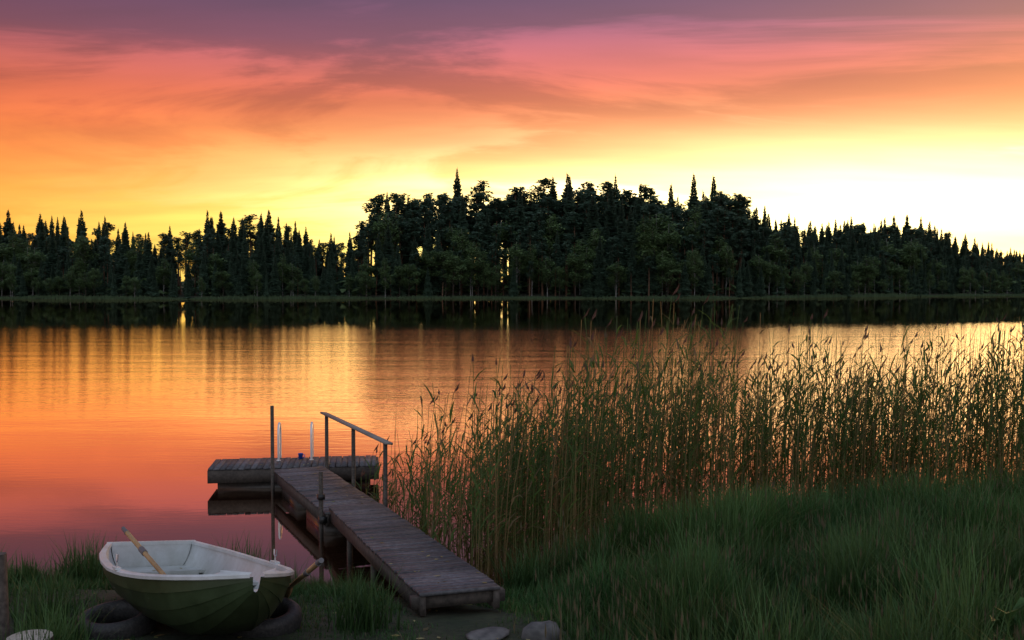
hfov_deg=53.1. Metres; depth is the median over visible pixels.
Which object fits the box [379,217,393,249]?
forest pine
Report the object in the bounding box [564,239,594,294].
forest birch
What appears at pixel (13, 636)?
rock
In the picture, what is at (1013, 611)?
broadleaf weeds
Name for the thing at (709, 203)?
forest pine
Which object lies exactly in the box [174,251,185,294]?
forest pine
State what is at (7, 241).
forest pine
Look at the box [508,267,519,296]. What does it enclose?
forest spruce
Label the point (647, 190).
forest pine
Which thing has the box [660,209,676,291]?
forest pine
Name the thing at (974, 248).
forest spruce
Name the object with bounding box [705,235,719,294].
forest spruce
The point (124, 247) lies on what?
forest spruce
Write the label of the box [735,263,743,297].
forest spruce
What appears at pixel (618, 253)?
forest pine
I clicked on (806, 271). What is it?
forest birch
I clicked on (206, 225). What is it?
forest spruce
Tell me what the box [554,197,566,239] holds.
forest pine
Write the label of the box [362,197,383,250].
forest pine
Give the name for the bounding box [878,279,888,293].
forest alder
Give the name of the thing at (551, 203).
forest pine
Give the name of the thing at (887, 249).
forest birch
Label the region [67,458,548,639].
litter leaves
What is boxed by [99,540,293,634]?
rowing boat
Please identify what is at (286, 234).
forest spruce
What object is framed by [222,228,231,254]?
forest pine
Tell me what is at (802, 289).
forest spruce
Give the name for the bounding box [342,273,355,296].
forest birch
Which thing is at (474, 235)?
forest pine
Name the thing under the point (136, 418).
lake water
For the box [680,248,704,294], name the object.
forest alder
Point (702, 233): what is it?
forest pine
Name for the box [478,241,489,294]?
forest pine
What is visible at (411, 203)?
forest pine
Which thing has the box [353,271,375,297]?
forest alder
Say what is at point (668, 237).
tree
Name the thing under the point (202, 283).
forest birch
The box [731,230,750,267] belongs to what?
forest pine
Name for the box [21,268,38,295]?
forest birch
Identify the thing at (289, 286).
forest birch
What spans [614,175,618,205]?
forest spruce
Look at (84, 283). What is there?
forest alder
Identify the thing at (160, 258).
forest spruce
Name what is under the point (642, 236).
forest birch
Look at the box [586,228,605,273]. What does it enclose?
forest birch
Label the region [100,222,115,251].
forest pine
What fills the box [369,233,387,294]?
forest spruce
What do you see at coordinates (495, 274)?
forest alder
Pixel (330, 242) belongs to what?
forest spruce
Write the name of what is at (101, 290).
forest spruce
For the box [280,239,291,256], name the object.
forest pine
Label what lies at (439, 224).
forest pine
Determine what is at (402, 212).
forest pine
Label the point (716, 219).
forest spruce
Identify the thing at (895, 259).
forest spruce
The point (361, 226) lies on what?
forest pine
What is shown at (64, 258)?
forest pine
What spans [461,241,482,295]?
forest birch
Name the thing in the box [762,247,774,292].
forest spruce
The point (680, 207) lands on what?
forest pine
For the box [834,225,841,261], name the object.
forest spruce
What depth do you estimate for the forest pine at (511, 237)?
243.22 m
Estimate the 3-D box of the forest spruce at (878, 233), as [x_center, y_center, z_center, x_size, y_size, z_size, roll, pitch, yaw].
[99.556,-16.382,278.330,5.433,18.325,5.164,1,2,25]
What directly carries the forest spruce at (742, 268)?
on the ground at (456, 620)
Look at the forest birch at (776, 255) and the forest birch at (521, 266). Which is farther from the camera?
the forest birch at (776, 255)
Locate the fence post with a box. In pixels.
[0,552,9,639]
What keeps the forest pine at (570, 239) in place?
on the ground at (456, 620)
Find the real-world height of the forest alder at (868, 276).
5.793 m
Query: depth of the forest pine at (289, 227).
276.39 m
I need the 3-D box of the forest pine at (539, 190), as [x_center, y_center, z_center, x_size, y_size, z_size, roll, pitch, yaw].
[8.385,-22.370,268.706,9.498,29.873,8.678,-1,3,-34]
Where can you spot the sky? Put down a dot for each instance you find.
(151, 116)
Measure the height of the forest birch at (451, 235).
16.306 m
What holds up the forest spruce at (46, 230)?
on the ground at (456, 620)
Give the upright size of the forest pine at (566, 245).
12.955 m
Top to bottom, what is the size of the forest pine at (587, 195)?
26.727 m
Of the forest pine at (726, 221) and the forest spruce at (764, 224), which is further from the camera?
the forest spruce at (764, 224)
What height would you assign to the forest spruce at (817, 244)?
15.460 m
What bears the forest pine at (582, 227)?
on the ground at (456, 620)
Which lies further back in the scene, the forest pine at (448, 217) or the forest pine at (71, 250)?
the forest pine at (448, 217)
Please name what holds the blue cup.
on the dock
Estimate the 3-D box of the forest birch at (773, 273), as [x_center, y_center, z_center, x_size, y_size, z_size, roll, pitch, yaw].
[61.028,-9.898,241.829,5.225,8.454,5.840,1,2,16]
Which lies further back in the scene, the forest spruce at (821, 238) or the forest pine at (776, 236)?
the forest spruce at (821, 238)
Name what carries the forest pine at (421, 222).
on the ground at (456, 620)
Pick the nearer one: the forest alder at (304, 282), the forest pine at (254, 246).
the forest alder at (304, 282)
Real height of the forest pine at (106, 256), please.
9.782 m
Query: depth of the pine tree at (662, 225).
241.85 m
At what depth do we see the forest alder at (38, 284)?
228.04 m
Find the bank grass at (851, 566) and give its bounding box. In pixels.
[1,453,1023,639]
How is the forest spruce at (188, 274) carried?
on the ground at (456, 620)
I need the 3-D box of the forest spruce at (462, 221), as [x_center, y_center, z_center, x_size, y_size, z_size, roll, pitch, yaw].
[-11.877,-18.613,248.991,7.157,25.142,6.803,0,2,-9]
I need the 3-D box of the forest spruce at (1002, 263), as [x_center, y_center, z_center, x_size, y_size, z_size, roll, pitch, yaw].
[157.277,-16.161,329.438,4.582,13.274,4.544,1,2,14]
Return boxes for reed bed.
[348,284,1023,584]
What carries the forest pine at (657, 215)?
on the ground at (456, 620)
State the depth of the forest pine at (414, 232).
241.14 m
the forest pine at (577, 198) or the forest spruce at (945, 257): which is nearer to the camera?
the forest pine at (577, 198)
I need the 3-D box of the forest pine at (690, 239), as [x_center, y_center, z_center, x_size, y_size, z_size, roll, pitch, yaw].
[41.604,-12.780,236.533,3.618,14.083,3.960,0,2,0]
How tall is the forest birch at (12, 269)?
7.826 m
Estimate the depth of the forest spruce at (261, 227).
243.52 m
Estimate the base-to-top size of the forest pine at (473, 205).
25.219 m
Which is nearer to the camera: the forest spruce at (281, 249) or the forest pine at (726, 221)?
the forest spruce at (281, 249)
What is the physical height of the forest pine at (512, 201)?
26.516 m
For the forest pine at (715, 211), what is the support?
on the ground at (456, 620)
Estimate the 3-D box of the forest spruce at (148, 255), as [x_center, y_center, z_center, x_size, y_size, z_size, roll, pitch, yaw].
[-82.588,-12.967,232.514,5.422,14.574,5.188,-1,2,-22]
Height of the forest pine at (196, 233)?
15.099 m
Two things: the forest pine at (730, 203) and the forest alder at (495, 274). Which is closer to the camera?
the forest alder at (495, 274)
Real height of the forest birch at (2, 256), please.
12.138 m
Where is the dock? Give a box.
[207,406,504,615]
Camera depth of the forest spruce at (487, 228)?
245.12 m
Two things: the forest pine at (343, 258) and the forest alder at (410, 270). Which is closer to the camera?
the forest alder at (410, 270)
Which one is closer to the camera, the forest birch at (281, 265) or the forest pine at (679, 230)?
the forest birch at (281, 265)
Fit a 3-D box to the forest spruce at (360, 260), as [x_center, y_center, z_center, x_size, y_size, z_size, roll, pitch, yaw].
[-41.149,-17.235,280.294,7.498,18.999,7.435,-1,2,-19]
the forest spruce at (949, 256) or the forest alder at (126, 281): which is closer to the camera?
the forest alder at (126, 281)
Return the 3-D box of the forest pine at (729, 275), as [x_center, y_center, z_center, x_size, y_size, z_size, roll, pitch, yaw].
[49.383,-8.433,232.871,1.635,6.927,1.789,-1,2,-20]
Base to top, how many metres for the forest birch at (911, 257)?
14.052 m
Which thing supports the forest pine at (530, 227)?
on the ground at (456, 620)
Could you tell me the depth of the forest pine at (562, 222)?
248.24 m
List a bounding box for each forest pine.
[3,237,16,261]
[27,233,33,244]
[30,235,37,246]
[59,248,67,278]
[68,241,75,289]
[77,231,89,259]
[90,228,99,247]
[97,244,109,284]
[98,236,110,267]
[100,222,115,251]
[102,252,111,283]
[110,252,117,271]
[131,234,143,249]
[135,238,145,253]
[156,233,173,261]
[168,237,185,293]
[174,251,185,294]
[176,239,193,262]
[179,231,192,270]
[188,230,205,292]
[190,255,199,294]
[200,233,217,258]
[208,228,215,256]
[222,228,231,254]
[237,214,258,256]
[247,234,257,256]
[270,232,281,256]
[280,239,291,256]
[281,226,291,238]
[307,244,314,259]
[309,247,321,275]
[315,242,329,269]
[334,243,340,278]
[335,242,346,265]
[338,253,348,272]
[350,234,363,281]
[350,250,361,269]
[354,220,372,251]
[357,225,376,275]
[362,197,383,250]
[362,223,374,265]
[364,213,379,289]
[368,194,388,235]
[372,259,380,295]
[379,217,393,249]
[384,193,404,252]
[387,260,393,294]
[391,193,411,219]
[393,221,407,258]
[396,215,408,263]
[402,217,424,252]
[403,198,421,229]
[403,199,423,227]
[404,209,423,248]
[410,252,421,294]
[411,198,435,239]
[416,193,435,222]
[417,209,430,251]
[423,228,435,250]
[426,203,440,244]
[432,219,450,251]
[433,194,453,260]
[434,213,447,246]
[435,192,456,277]
[438,269,447,295]
[440,200,460,292]
[446,197,467,237]
[453,204,459,229]
[454,194,475,233]
[455,226,468,292]
[467,191,490,235]
[467,232,486,294]
[470,180,493,225]
[473,212,484,243]
[474,221,486,293]
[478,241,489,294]
[481,200,502,240]
[485,197,508,269]
[490,224,502,291]
[491,206,515,291]
[497,250,507,294]
[501,208,517,292]
[504,186,531,225]
[504,225,519,254]
[515,229,526,292]
[516,191,538,222]
[519,216,537,293]
[522,222,538,294]
[524,212,539,290]
[525,261,533,295]
[529,177,556,210]
[532,210,545,293]
[534,198,549,239]
[536,243,549,295]
[537,196,560,292]
[546,199,559,245]
[551,244,560,295]
[553,216,566,251]
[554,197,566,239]
[555,225,574,293]
[560,240,571,295]
[561,234,573,293]
[564,212,582,292]
[572,190,589,231]
[575,187,596,231]
[576,201,590,242]
[577,200,596,239]
[580,181,602,216]
[595,195,604,215]
[596,181,620,217]
[605,199,620,219]
[605,236,618,262]
[612,244,625,295]
[616,189,638,219]
[627,263,633,295]
[632,184,656,225]
[636,195,664,225]
[638,205,650,252]
[639,203,660,281]
[642,256,655,295]
[653,213,663,278]
[657,206,666,211]
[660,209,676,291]
[662,224,679,293]
[665,206,682,278]
[668,199,677,277]
[672,222,685,287]
[673,211,683,286]
[673,253,682,294]
[676,208,693,241]
[677,203,684,250]
[677,236,689,262]
[679,210,686,271]
[685,235,697,294]
[694,200,716,227]
[695,223,712,256]
[707,193,729,228]
[710,206,724,280]
[710,209,735,293]
[717,191,730,201]
[721,200,742,226]
[723,212,740,292]
[726,235,740,293]
[727,268,732,295]
[728,193,755,273]
[731,206,748,235]
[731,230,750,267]
[734,216,749,262]
[742,209,753,217]
[746,230,761,256]
[758,227,772,250]
[769,231,785,263]
[778,225,793,292]
[779,222,795,230]
[785,247,795,292]
[792,225,799,234]
[798,230,809,264]
[830,237,840,267]
[846,228,858,249]
[853,226,869,249]
[880,227,895,244]
[884,252,890,266]
[887,233,899,253]
[891,255,900,288]
[904,228,918,279]
[914,229,924,246]
[943,232,952,240]
[968,253,975,267]
[969,254,977,286]
[981,248,986,258]
[982,255,992,274]
[997,252,1003,270]
[1000,256,1005,271]
[1004,257,1010,275]
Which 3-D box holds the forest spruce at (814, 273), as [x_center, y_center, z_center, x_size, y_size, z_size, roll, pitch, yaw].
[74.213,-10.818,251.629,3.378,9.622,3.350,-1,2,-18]
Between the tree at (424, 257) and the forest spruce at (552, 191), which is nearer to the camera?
the tree at (424, 257)
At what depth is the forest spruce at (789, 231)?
268.66 m
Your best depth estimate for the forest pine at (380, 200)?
256.21 m
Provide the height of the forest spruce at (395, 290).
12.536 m
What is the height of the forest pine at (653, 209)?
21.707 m
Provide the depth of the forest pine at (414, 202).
256.44 m
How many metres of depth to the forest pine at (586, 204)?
248.64 m
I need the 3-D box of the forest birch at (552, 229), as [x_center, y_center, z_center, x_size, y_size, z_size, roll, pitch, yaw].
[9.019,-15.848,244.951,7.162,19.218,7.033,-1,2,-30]
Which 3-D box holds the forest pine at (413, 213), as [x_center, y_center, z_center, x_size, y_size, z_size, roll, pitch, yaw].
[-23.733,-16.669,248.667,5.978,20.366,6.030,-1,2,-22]
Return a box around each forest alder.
[0,280,5,289]
[30,276,44,294]
[42,277,56,292]
[51,276,67,294]
[75,273,95,295]
[87,268,102,290]
[120,276,130,290]
[210,271,233,296]
[298,278,309,291]
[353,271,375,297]
[391,266,409,296]
[401,264,420,288]
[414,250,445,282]
[425,250,461,295]
[442,255,468,288]
[464,249,493,295]
[480,268,495,296]
[488,264,508,289]
[551,266,568,297]
[562,253,594,297]
[654,260,681,288]
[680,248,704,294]
[790,267,804,289]
[825,270,845,294]
[849,272,861,289]
[860,274,875,290]
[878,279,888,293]
[936,280,948,291]
[957,276,971,289]
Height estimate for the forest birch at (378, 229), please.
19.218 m
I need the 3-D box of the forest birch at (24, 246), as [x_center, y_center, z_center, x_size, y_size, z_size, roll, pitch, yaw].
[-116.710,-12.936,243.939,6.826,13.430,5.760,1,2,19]
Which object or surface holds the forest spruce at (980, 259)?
on the ground at (456, 620)
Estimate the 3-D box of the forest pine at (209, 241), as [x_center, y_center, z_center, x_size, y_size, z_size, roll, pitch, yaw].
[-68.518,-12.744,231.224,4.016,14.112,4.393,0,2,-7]
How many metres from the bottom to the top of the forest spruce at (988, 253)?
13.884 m
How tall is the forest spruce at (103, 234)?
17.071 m
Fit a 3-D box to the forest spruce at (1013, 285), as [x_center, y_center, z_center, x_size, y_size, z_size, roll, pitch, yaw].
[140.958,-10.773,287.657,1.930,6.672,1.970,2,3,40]
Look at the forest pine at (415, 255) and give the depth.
232.99 m
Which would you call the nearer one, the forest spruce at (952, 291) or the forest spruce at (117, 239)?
the forest spruce at (117, 239)
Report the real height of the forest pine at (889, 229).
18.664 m
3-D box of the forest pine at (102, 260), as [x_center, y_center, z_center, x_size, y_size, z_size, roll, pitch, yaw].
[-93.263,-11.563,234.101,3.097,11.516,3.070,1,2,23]
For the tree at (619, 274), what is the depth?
230.33 m
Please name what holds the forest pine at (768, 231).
on the ground at (456, 620)
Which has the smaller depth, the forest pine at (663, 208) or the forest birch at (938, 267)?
the forest pine at (663, 208)
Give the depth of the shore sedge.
228.72 m
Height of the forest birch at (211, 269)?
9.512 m
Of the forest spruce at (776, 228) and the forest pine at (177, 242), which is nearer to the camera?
the forest pine at (177, 242)
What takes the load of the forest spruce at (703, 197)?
on the ground at (456, 620)
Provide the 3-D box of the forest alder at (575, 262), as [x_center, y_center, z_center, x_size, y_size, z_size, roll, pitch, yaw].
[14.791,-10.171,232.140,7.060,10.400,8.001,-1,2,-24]
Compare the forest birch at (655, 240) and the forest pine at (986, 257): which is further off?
the forest pine at (986, 257)
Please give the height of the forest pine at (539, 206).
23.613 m
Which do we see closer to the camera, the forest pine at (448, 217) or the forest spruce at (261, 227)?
the forest spruce at (261, 227)
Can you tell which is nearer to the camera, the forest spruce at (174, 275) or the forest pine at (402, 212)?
the forest spruce at (174, 275)
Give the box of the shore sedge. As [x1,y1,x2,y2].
[0,292,1023,298]
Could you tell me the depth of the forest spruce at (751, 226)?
254.60 m
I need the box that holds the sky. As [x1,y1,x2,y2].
[0,0,1023,281]
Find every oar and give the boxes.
[121,526,165,574]
[284,558,323,597]
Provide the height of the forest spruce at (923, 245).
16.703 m
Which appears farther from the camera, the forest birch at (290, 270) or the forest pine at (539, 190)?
the forest pine at (539, 190)
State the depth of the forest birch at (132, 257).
231.40 m
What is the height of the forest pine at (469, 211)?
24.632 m
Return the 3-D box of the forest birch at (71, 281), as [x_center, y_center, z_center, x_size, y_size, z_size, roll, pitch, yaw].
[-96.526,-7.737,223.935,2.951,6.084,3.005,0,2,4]
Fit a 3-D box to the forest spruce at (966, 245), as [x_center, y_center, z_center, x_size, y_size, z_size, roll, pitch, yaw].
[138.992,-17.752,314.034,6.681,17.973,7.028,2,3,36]
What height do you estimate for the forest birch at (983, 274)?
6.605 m
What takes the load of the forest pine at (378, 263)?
on the ground at (456, 620)
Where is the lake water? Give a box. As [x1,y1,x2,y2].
[0,296,1023,597]
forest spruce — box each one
[0,255,9,294]
[2,209,12,247]
[7,220,18,249]
[8,252,16,293]
[13,257,27,295]
[16,225,29,263]
[26,245,37,294]
[31,214,42,245]
[35,220,45,266]
[35,262,47,295]
[43,230,62,282]
[45,219,48,237]
[48,217,54,237]
[53,261,63,295]
[55,217,59,239]
[55,230,59,249]
[57,220,70,276]
[59,216,71,258]
[62,261,72,295]
[63,251,74,294]
[64,220,70,257]
[71,240,83,292]
[75,210,89,250]
[76,218,85,261]
[82,260,96,295]
[84,239,98,287]
[93,237,106,293]
[95,264,106,295]
[98,225,110,285]
[103,215,112,274]
[105,265,112,295]
[110,268,117,296]
[111,228,121,275]
[114,241,120,292]
[115,222,134,293]
[121,260,131,295]
[131,247,146,294]
[142,233,146,257]
[142,233,155,280]
[143,258,159,295]
[153,245,158,267]
[155,247,169,294]
[157,245,168,284]
[165,226,177,281]
[168,265,178,295]
[181,261,195,295]
[184,277,191,298]
[191,229,203,286]
[196,250,210,295]
[197,218,216,280]
[201,211,209,249]
[205,252,212,293]
[210,229,225,292]
[210,259,220,296]
[215,211,227,267]
[222,230,240,290]
[224,217,238,264]
[236,220,249,264]
[239,227,249,282]
[239,255,250,295]
[248,215,263,259]
[248,246,257,294]
[254,212,263,263]
[255,238,270,280]
[256,251,269,293]
[258,266,269,295]
[261,219,273,278]
[263,272,269,297]
[266,210,275,246]
[268,257,283,296]
[269,238,286,294]
[271,242,283,271]
[272,217,281,259]
[282,223,292,263]
[282,243,296,293]
[284,260,292,294]
[289,232,293,256]
[292,220,297,249]
[292,230,304,289]
[296,246,309,293]
[302,227,309,259]
[305,244,318,293]
[306,263,318,295]
[315,239,324,284]
[318,269,328,295]
[324,247,329,278]
[325,245,337,293]
[325,253,332,294]
[327,232,333,251]
[332,242,339,277]
[335,260,345,294]
[344,233,352,279]
[344,241,352,278]
[346,250,361,294]
[347,264,357,295]
[356,238,369,272]
[359,252,369,293]
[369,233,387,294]
[378,224,394,294]
[381,192,390,251]
[389,245,406,295]
[402,197,419,276]
[404,236,423,294]
[421,221,432,288]
[423,267,432,297]
[430,228,448,294]
[430,233,444,295]
[447,169,461,284]
[449,193,473,292]
[477,212,499,293]
[506,187,533,292]
[507,237,521,290]
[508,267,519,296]
[525,192,546,292]
[545,175,558,271]
[552,171,577,249]
[560,180,579,292]
[572,192,606,292]
[601,188,617,242]
[606,250,617,296]
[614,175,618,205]
[634,248,647,295]
[635,182,647,281]
[646,250,662,295]
[666,184,673,207]
[675,174,701,291]
[677,262,692,297]
[682,203,700,292]
[695,243,707,295]
[700,200,712,253]
[701,192,711,229]
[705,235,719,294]
[707,177,717,228]
[712,197,728,291]
[723,203,738,292]
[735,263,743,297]
[736,254,744,289]
[742,261,754,296]
[743,211,750,252]
[744,214,759,275]
[753,207,758,233]
[754,267,766,296]
[757,230,766,276]
[758,218,761,246]
[761,215,768,243]
[762,206,768,238]
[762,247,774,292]
[766,214,771,229]
[769,225,780,271]
[771,257,785,295]
[780,244,788,292]
[786,213,791,261]
[787,229,794,291]
[787,233,801,292]
[791,261,805,295]
[794,228,804,261]
[798,255,806,293]
[802,221,814,262]
[803,235,820,288]
[804,245,812,293]
[807,257,820,293]
[814,237,823,285]
[818,224,825,252]
[823,234,830,268]
[825,223,835,258]
[827,255,836,294]
[832,220,836,243]
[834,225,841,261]
[838,221,848,264]
[845,231,863,282]
[847,227,851,246]
[848,217,854,237]
[857,232,865,290]
[857,251,864,292]
[869,229,873,254]
[873,226,876,242]
[874,255,889,293]
[876,227,882,247]
[879,219,884,245]
[887,243,904,289]
[888,214,900,243]
[890,225,906,291]
[894,253,902,292]
[901,228,905,253]
[902,215,911,235]
[904,229,909,243]
[918,216,923,246]
[921,235,928,273]
[922,275,927,294]
[925,221,934,255]
[926,240,929,275]
[928,264,936,293]
[929,240,945,281]
[933,260,937,292]
[934,232,938,247]
[937,268,945,293]
[939,229,945,255]
[943,246,946,266]
[944,232,949,246]
[946,240,957,283]
[949,280,954,294]
[952,236,959,257]
[953,245,958,276]
[956,240,971,277]
[957,261,967,292]
[959,234,970,265]
[963,255,969,289]
[969,238,982,271]
[971,248,982,287]
[971,269,980,291]
[972,257,981,291]
[980,263,987,292]
[982,246,991,289]
[989,253,998,287]
[990,274,995,293]
[998,250,1003,274]
[1002,251,1011,288]
[1010,272,1015,291]
[1011,250,1021,284]
[1014,280,1018,293]
[1018,251,1022,269]
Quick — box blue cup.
[298,453,304,458]
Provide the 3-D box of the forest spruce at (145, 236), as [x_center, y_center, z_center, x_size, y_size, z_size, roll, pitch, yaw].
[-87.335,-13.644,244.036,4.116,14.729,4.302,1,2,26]
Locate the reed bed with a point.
(571, 460)
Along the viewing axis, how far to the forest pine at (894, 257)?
270.04 m
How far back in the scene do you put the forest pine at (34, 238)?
252.35 m
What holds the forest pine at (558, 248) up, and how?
on the ground at (456, 620)
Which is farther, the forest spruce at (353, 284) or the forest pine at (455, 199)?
the forest pine at (455, 199)
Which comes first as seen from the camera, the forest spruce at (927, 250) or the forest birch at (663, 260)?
the forest birch at (663, 260)
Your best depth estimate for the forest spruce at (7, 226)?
261.38 m
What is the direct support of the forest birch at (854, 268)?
on the ground at (456, 620)
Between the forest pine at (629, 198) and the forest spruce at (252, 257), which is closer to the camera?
the forest spruce at (252, 257)
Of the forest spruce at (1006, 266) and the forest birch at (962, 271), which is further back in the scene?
the forest spruce at (1006, 266)
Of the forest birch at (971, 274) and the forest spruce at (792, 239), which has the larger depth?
the forest birch at (971, 274)
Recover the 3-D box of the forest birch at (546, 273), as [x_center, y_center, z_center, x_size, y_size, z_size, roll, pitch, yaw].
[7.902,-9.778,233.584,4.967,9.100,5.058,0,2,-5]
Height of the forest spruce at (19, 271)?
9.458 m
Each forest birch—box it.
[0,229,24,266]
[0,244,7,278]
[0,260,12,295]
[3,264,16,295]
[6,271,18,292]
[8,247,40,277]
[9,239,30,272]
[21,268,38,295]
[22,247,47,294]
[63,271,75,292]
[68,257,86,294]
[69,236,100,271]
[124,235,144,274]
[129,276,140,292]
[153,259,171,295]
[182,237,201,286]
[198,277,205,293]
[207,253,225,283]
[245,260,260,295]
[251,272,262,291]
[277,253,289,293]
[282,264,302,295]
[285,280,295,292]
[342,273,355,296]
[357,257,375,288]
[369,213,403,258]
[378,258,393,289]
[440,226,465,272]
[451,228,471,294]
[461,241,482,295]
[462,261,481,295]
[486,221,517,291]
[505,242,531,281]
[523,244,540,282]
[534,214,564,287]
[537,257,556,296]
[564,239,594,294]
[576,248,595,281]
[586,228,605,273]
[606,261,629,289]
[634,218,658,270]
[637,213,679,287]
[638,217,669,275]
[655,251,673,293]
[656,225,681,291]
[680,202,703,291]
[686,251,705,294]
[710,235,734,293]
[717,246,737,294]
[748,255,772,282]
[757,232,791,279]
[762,262,780,295]
[801,262,812,293]
[804,247,823,280]
[825,248,847,271]
[847,261,867,292]
[855,256,877,289]
[869,257,880,291]
[871,239,902,276]
[885,260,897,289]
[889,254,910,277]
[892,264,908,292]
[897,239,926,273]
[900,242,921,278]
[903,282,909,291]
[908,253,928,277]
[926,260,947,281]
[926,269,935,289]
[958,267,970,286]
[966,267,975,286]
[979,270,988,288]
[1004,275,1012,292]
[1008,261,1023,282]
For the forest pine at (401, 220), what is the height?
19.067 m
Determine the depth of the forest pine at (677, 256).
233.97 m
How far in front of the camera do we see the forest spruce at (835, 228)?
294.01 m
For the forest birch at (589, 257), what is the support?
on the ground at (456, 620)
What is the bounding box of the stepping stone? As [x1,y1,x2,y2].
[466,626,509,639]
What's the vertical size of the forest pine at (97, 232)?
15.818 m
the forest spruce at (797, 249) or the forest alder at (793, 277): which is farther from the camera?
the forest spruce at (797, 249)
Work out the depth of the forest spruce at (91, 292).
225.88 m
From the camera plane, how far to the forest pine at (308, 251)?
251.55 m
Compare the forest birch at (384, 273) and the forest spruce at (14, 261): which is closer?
the forest birch at (384, 273)
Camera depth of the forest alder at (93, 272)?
222.69 m
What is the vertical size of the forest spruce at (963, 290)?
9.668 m
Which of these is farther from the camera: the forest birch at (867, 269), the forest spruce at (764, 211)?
the forest spruce at (764, 211)
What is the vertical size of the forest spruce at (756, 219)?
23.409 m
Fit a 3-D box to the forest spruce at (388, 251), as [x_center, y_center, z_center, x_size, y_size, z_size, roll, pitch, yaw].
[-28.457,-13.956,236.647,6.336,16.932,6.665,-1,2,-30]
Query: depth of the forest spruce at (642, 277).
233.92 m
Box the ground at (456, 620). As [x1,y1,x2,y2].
[0,282,1023,639]
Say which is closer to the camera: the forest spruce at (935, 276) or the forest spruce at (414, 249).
the forest spruce at (414, 249)
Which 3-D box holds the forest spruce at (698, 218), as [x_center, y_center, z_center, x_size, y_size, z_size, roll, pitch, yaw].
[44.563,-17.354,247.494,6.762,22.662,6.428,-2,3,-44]
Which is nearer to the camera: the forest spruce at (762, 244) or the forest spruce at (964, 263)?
the forest spruce at (762, 244)
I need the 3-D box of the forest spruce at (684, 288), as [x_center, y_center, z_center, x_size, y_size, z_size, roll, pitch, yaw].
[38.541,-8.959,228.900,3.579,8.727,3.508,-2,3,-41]
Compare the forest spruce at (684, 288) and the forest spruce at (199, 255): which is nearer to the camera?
the forest spruce at (684, 288)
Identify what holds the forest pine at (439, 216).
on the ground at (456, 620)
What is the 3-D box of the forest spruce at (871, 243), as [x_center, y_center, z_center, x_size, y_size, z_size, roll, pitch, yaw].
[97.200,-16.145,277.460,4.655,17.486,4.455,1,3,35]
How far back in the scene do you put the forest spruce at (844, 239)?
272.15 m
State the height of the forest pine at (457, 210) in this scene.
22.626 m
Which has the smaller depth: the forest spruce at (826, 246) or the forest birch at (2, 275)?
the forest birch at (2, 275)
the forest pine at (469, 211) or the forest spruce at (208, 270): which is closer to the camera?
the forest spruce at (208, 270)
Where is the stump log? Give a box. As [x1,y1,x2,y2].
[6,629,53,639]
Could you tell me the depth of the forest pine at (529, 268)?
233.16 m
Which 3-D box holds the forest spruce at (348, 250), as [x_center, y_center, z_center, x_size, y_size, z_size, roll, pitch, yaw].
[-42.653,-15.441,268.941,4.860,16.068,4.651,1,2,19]
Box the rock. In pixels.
[521,620,559,639]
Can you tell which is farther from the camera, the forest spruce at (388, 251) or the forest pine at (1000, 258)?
the forest pine at (1000, 258)
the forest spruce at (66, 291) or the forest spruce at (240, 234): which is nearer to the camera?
the forest spruce at (66, 291)
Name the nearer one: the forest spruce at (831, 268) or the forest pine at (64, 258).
the forest pine at (64, 258)
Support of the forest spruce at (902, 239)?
on the ground at (456, 620)
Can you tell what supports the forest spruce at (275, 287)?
on the ground at (456, 620)
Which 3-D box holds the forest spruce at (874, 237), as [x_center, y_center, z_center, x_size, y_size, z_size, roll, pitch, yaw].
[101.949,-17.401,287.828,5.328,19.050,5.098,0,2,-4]
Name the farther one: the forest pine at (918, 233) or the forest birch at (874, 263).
the forest pine at (918, 233)
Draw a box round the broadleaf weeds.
[909,532,1023,639]
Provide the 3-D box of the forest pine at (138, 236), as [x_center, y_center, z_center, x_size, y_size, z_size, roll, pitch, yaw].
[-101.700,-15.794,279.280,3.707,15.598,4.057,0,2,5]
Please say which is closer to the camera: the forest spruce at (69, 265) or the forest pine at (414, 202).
the forest spruce at (69, 265)
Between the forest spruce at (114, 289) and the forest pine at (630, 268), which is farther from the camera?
the forest pine at (630, 268)
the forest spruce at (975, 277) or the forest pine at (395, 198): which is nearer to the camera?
the forest pine at (395, 198)
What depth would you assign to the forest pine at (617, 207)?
253.52 m
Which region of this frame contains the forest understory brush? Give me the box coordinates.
[0,273,1023,295]
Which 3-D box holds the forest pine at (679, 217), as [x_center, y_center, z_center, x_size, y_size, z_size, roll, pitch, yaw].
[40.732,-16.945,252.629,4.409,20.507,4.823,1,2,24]
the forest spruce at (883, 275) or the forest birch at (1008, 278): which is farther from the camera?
the forest birch at (1008, 278)
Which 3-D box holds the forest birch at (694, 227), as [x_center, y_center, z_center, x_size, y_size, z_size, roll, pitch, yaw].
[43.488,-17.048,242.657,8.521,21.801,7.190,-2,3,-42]
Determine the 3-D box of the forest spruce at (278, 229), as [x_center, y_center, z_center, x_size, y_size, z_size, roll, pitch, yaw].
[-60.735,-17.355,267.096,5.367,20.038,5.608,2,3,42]
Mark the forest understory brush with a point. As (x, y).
(674, 287)
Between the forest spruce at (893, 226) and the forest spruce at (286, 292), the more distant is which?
the forest spruce at (893, 226)
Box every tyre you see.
[75,599,156,638]
[229,597,301,637]
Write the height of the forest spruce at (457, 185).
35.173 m
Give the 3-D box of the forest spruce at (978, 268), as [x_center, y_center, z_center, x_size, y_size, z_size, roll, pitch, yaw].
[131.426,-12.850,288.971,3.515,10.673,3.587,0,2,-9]
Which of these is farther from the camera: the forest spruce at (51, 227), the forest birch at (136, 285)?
the forest spruce at (51, 227)
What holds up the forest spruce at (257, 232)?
on the ground at (456, 620)
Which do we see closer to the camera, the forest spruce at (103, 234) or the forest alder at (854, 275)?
the forest spruce at (103, 234)
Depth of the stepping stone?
8.32 m

